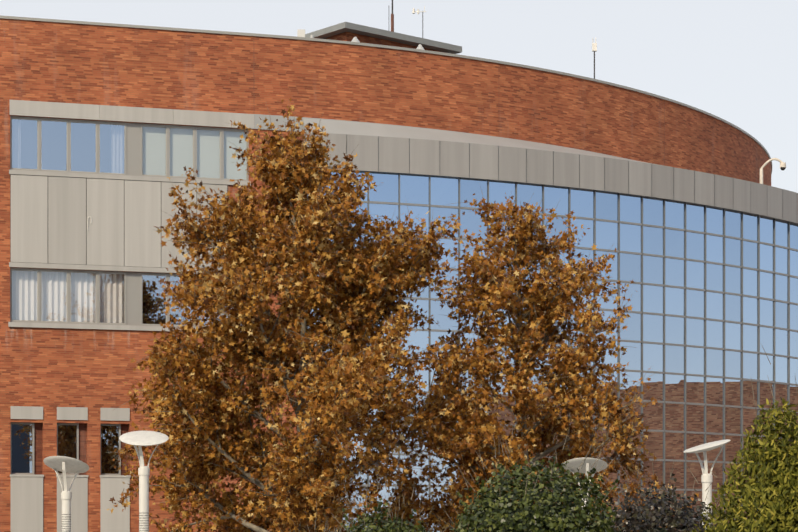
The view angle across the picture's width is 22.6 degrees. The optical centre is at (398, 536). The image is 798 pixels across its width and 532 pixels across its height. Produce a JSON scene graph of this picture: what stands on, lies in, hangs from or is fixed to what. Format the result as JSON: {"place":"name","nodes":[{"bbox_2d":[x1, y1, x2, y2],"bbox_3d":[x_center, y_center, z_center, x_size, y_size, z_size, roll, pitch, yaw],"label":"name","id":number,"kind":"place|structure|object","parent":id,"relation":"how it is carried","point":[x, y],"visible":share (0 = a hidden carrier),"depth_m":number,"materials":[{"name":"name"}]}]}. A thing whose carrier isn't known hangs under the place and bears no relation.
{"place":"outdoors","nodes":[
{"label":"outdoors","id":0,"kind":"place"},
{"bbox_2d":[12,119,241,473],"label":"window","id":1,"kind":"structure","parent":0,"point":[53,145],"depth_m":55.02,"materials":[{"name":"blue glass"}]},
{"bbox_2d":[106,98,511,531],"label":"plane tree","id":2,"kind":"object","parent":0,"point":[337,412],"depth_m":42.62,"materials":[{"name":"brown plant"}]},
{"bbox_2d":[324,32,445,52],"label":"penthouse walls","id":3,"kind":"structure","parent":0,"point":[346,36],"depth_m":67.11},
{"bbox_2d":[305,22,461,53],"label":"roof slab","id":4,"kind":"structure","parent":3,"relation":"on","point":[333,30],"depth_m":67.25,"materials":[{"name":"grey concrete"}]},
{"bbox_2d":[391,14,393,31],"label":"antenna mast","id":5,"kind":"object","parent":4,"relation":"on","point":[392,22],"visible":0.65,"depth_m":69.09,"materials":[{"name":"metal"}]},
{"bbox_2d":[332,473,453,531],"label":"shrub","id":6,"kind":"object","parent":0,"point":[386,527],"depth_m":29.59,"materials":[{"name":"green plant"}]},
{"bbox_2d":[0,0,797,192],"label":"sky","id":7,"kind":"structure","parent":0,"point":[734,61],"materials":[{"name":"white"}]},
{"bbox_2d":[303,118,662,165],"bbox_3d":[10.215,-11.661,68.817,8.120,0.466,34.919,0,0,34],"label":"fascia cap","id":8,"kind":"object","parent":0,"point":[348,127],"visible":0.46,"depth_m":57.79,"materials":[{"name":"grey metal"}]},
{"bbox_2d":[438,431,626,531],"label":"shrub","id":9,"kind":"object","parent":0,"point":[494,512],"depth_m":29.14,"materials":[{"name":"green plant"}]},
{"bbox_2d":[394,187,698,531],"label":"plane tree","id":10,"kind":"object","parent":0,"point":[513,307],"depth_m":44.24,"materials":[{"name":"brown plant"}]},
{"bbox_2d":[605,457,724,531],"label":"shrub","id":11,"kind":"object","parent":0,"point":[657,514],"depth_m":31.10,"materials":[{"name":"plant"}]},
{"label":"ground","id":12,"kind":"structure","parent":0,"visible":0},
{"bbox_2d":[43,456,88,531],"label":"lamp","id":13,"kind":"object","parent":12,"relation":"on","point":[64,464],"visible":1,"depth_m":37.97,"materials":[{"name":"metal"}]},
{"bbox_2d":[0,19,253,531],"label":"brick wall","id":14,"kind":"structure","parent":12,"relation":"on","point":[101,65],"depth_m":54.98,"materials":[{"name":"red brick"}]},
{"bbox_2d":[34,423,127,474],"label":"window reveals","id":15,"kind":"object","parent":14,"relation":"attached to","point":[38,446],"visible":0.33,"depth_m":55.10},
{"bbox_2d":[10,174,218,268],"bbox_3d":[-7.707,-8.668,55.187,6.007,2.400,0.004,0,0,-16],"label":"panel backing","id":16,"kind":"object","parent":14,"relation":"attached to","point":[86,219],"visible":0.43,"depth_m":54.93,"materials":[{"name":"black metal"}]},
{"bbox_2d":[4,100,249,353],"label":"lime stains","id":17,"kind":"object","parent":14,"relation":"attached to","point":[64,329],"visible":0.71,"depth_m":54.52,"materials":[{"name":"white"}]},
{"bbox_2d":[10,116,248,474],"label":"window frames","id":18,"kind":"structure","parent":14,"relation":"attached to","point":[133,167],"depth_m":55.35,"materials":[{"name":"grey metal"}]},
{"bbox_2d":[12,270,123,322],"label":"curtains","id":19,"kind":"object","parent":18,"relation":"attached to","point":[59,289],"depth_m":55.09,"materials":[{"name":"white fabric"}]},
{"bbox_2d":[12,118,246,325],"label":"window sashes","id":20,"kind":"object","parent":18,"relation":"in","point":[116,173],"depth_m":55.13,"materials":[{"name":"grey metal"}]},
{"bbox_2d":[12,126,245,322],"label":"window blinds","id":21,"kind":"object","parent":20,"relation":"in","point":[76,281],"depth_m":55.28,"materials":[{"name":"white fabric"}]},
{"bbox_2d":[143,127,245,179],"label":"blinds","id":22,"kind":"object","parent":18,"relation":"attached to","point":[204,147],"depth_m":55.95,"materials":[{"name":"grey fabric"}]},
{"bbox_2d":[8,100,253,531],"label":"wall cladding","id":23,"kind":"structure","parent":14,"relation":"attached to","point":[125,213],"depth_m":54.95,"materials":[{"name":"grey metal"}]},
{"bbox_2d":[119,431,168,531],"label":"lamp","id":24,"kind":"object","parent":12,"relation":"on","point":[139,439],"visible":1,"depth_m":35.50,"materials":[{"name":"metal"}]},
{"bbox_2d":[279,521,342,531],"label":"shrub","id":25,"kind":"object","parent":12,"relation":"on","point":[323,529],"depth_m":30.53,"materials":[{"name":"green plant"}]},
{"bbox_2d":[254,36,770,528],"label":"curved brick wall","id":26,"kind":"structure","parent":12,"relation":"on","point":[346,82],"depth_m":59.17,"materials":[{"name":"red brick"}]},
{"bbox_2d":[0,15,771,173],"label":"coping","id":27,"kind":"object","parent":26,"relation":"on","point":[370,45],"visible":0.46,"depth_m":57.46,"materials":[{"name":"grey metal"}]},
{"bbox_2d":[297,29,313,37],"bbox_3d":[-2.667,-14.293,56.919,0.484,0.290,0.195,0,0,-10],"label":"roof box","id":28,"kind":"object","parent":27,"relation":"on","point":[300,32],"visible":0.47,"depth_m":56.82,"materials":[{"name":"grey metal"}]},
{"bbox_2d":[392,0,594,78],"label":"antenna poles","id":29,"kind":"object","parent":27,"relation":"on","point":[422,37],"visible":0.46,"depth_m":69.11,"materials":[{"name":"grey metal"}]},
{"bbox_2d":[412,6,596,51],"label":"rooftop sensors","id":30,"kind":"object","parent":29,"relation":"attached to","point":[594,46],"visible":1,"depth_m":61.99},
{"bbox_2d":[254,114,621,157],"bbox_3d":[8.049,-11.688,74.630,11.231,0.420,42.700,0,0,19],"label":"flashing","id":31,"kind":"object","parent":26,"relation":"attached to","point":[273,118],"visible":0.08,"depth_m":56.43,"materials":[{"name":"grey metal"}]},
{"bbox_2d":[306,170,797,531],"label":"curtain wall mullions","id":32,"kind":"object","parent":12,"relation":"on","point":[664,315],"visible":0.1,"depth_m":62.29,"materials":[{"name":"grey metal"}]},
{"bbox_2d":[306,171,797,531],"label":"curtain wall glass","id":33,"kind":"object","parent":32,"relation":"attached to","point":[414,189],"visible":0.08,"depth_m":61.79,"materials":[{"name":"blue glass"}]},
{"bbox_2d":[314,134,797,224],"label":"fascia backing","id":34,"kind":"object","parent":32,"relation":"attached to","point":[553,185],"visible":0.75,"depth_m":59.74,"materials":[{"name":"grey metal"}]},
{"bbox_2d":[306,132,797,222],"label":"fascia panels","id":35,"kind":"object","parent":34,"relation":"attached to","point":[439,158],"visible":0.88,"depth_m":59.27,"materials":[{"name":"grey metal"}]},
{"bbox_2d":[760,158,785,183],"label":"cctv bracket","id":36,"kind":"object","parent":34,"relation":"attached to","point":[782,164],"visible":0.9,"depth_m":65.66,"materials":[{"name":"white metal"}]},
{"bbox_2d":[563,457,606,526],"bbox_3d":[3.603,0.644,38.685,0.880,4.317,0.837,0,0,-1],"label":"lamp","id":37,"kind":"object","parent":12,"relation":"on","point":[575,463],"visible":0.44,"depth_m":38.51,"materials":[{"name":"metal"}]},
{"bbox_2d":[664,100,664,165],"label":"brick joints","id":38,"kind":"object","parent":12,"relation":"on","point":[664,132],"visible":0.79,"depth_m":64.40,"materials":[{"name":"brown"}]},
{"bbox_2d":[683,439,729,524],"bbox_3d":[5.586,0.519,36.205,0.850,4.567,0.876,0,0,-1],"label":"lamp","id":39,"kind":"object","parent":12,"relation":"on","point":[706,479],"visible":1,"depth_m":36.12,"materials":[{"name":"metal"}]},
{"bbox_2d":[684,344,797,531],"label":"shrub","id":40,"kind":"object","parent":12,"relation":"on","point":[773,476],"depth_m":27.35,"materials":[{"name":"green plant"}]},
{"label":"roof deck","id":41,"kind":"object","parent":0,"visible":0},
{"bbox_2d":[351,37,423,49],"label":"roof vents","id":42,"kind":"object","parent":41,"relation":"on","point":[354,39],"visible":0.23,"depth_m":57.88,"materials":[{"name":"grey metal"}]}
]}

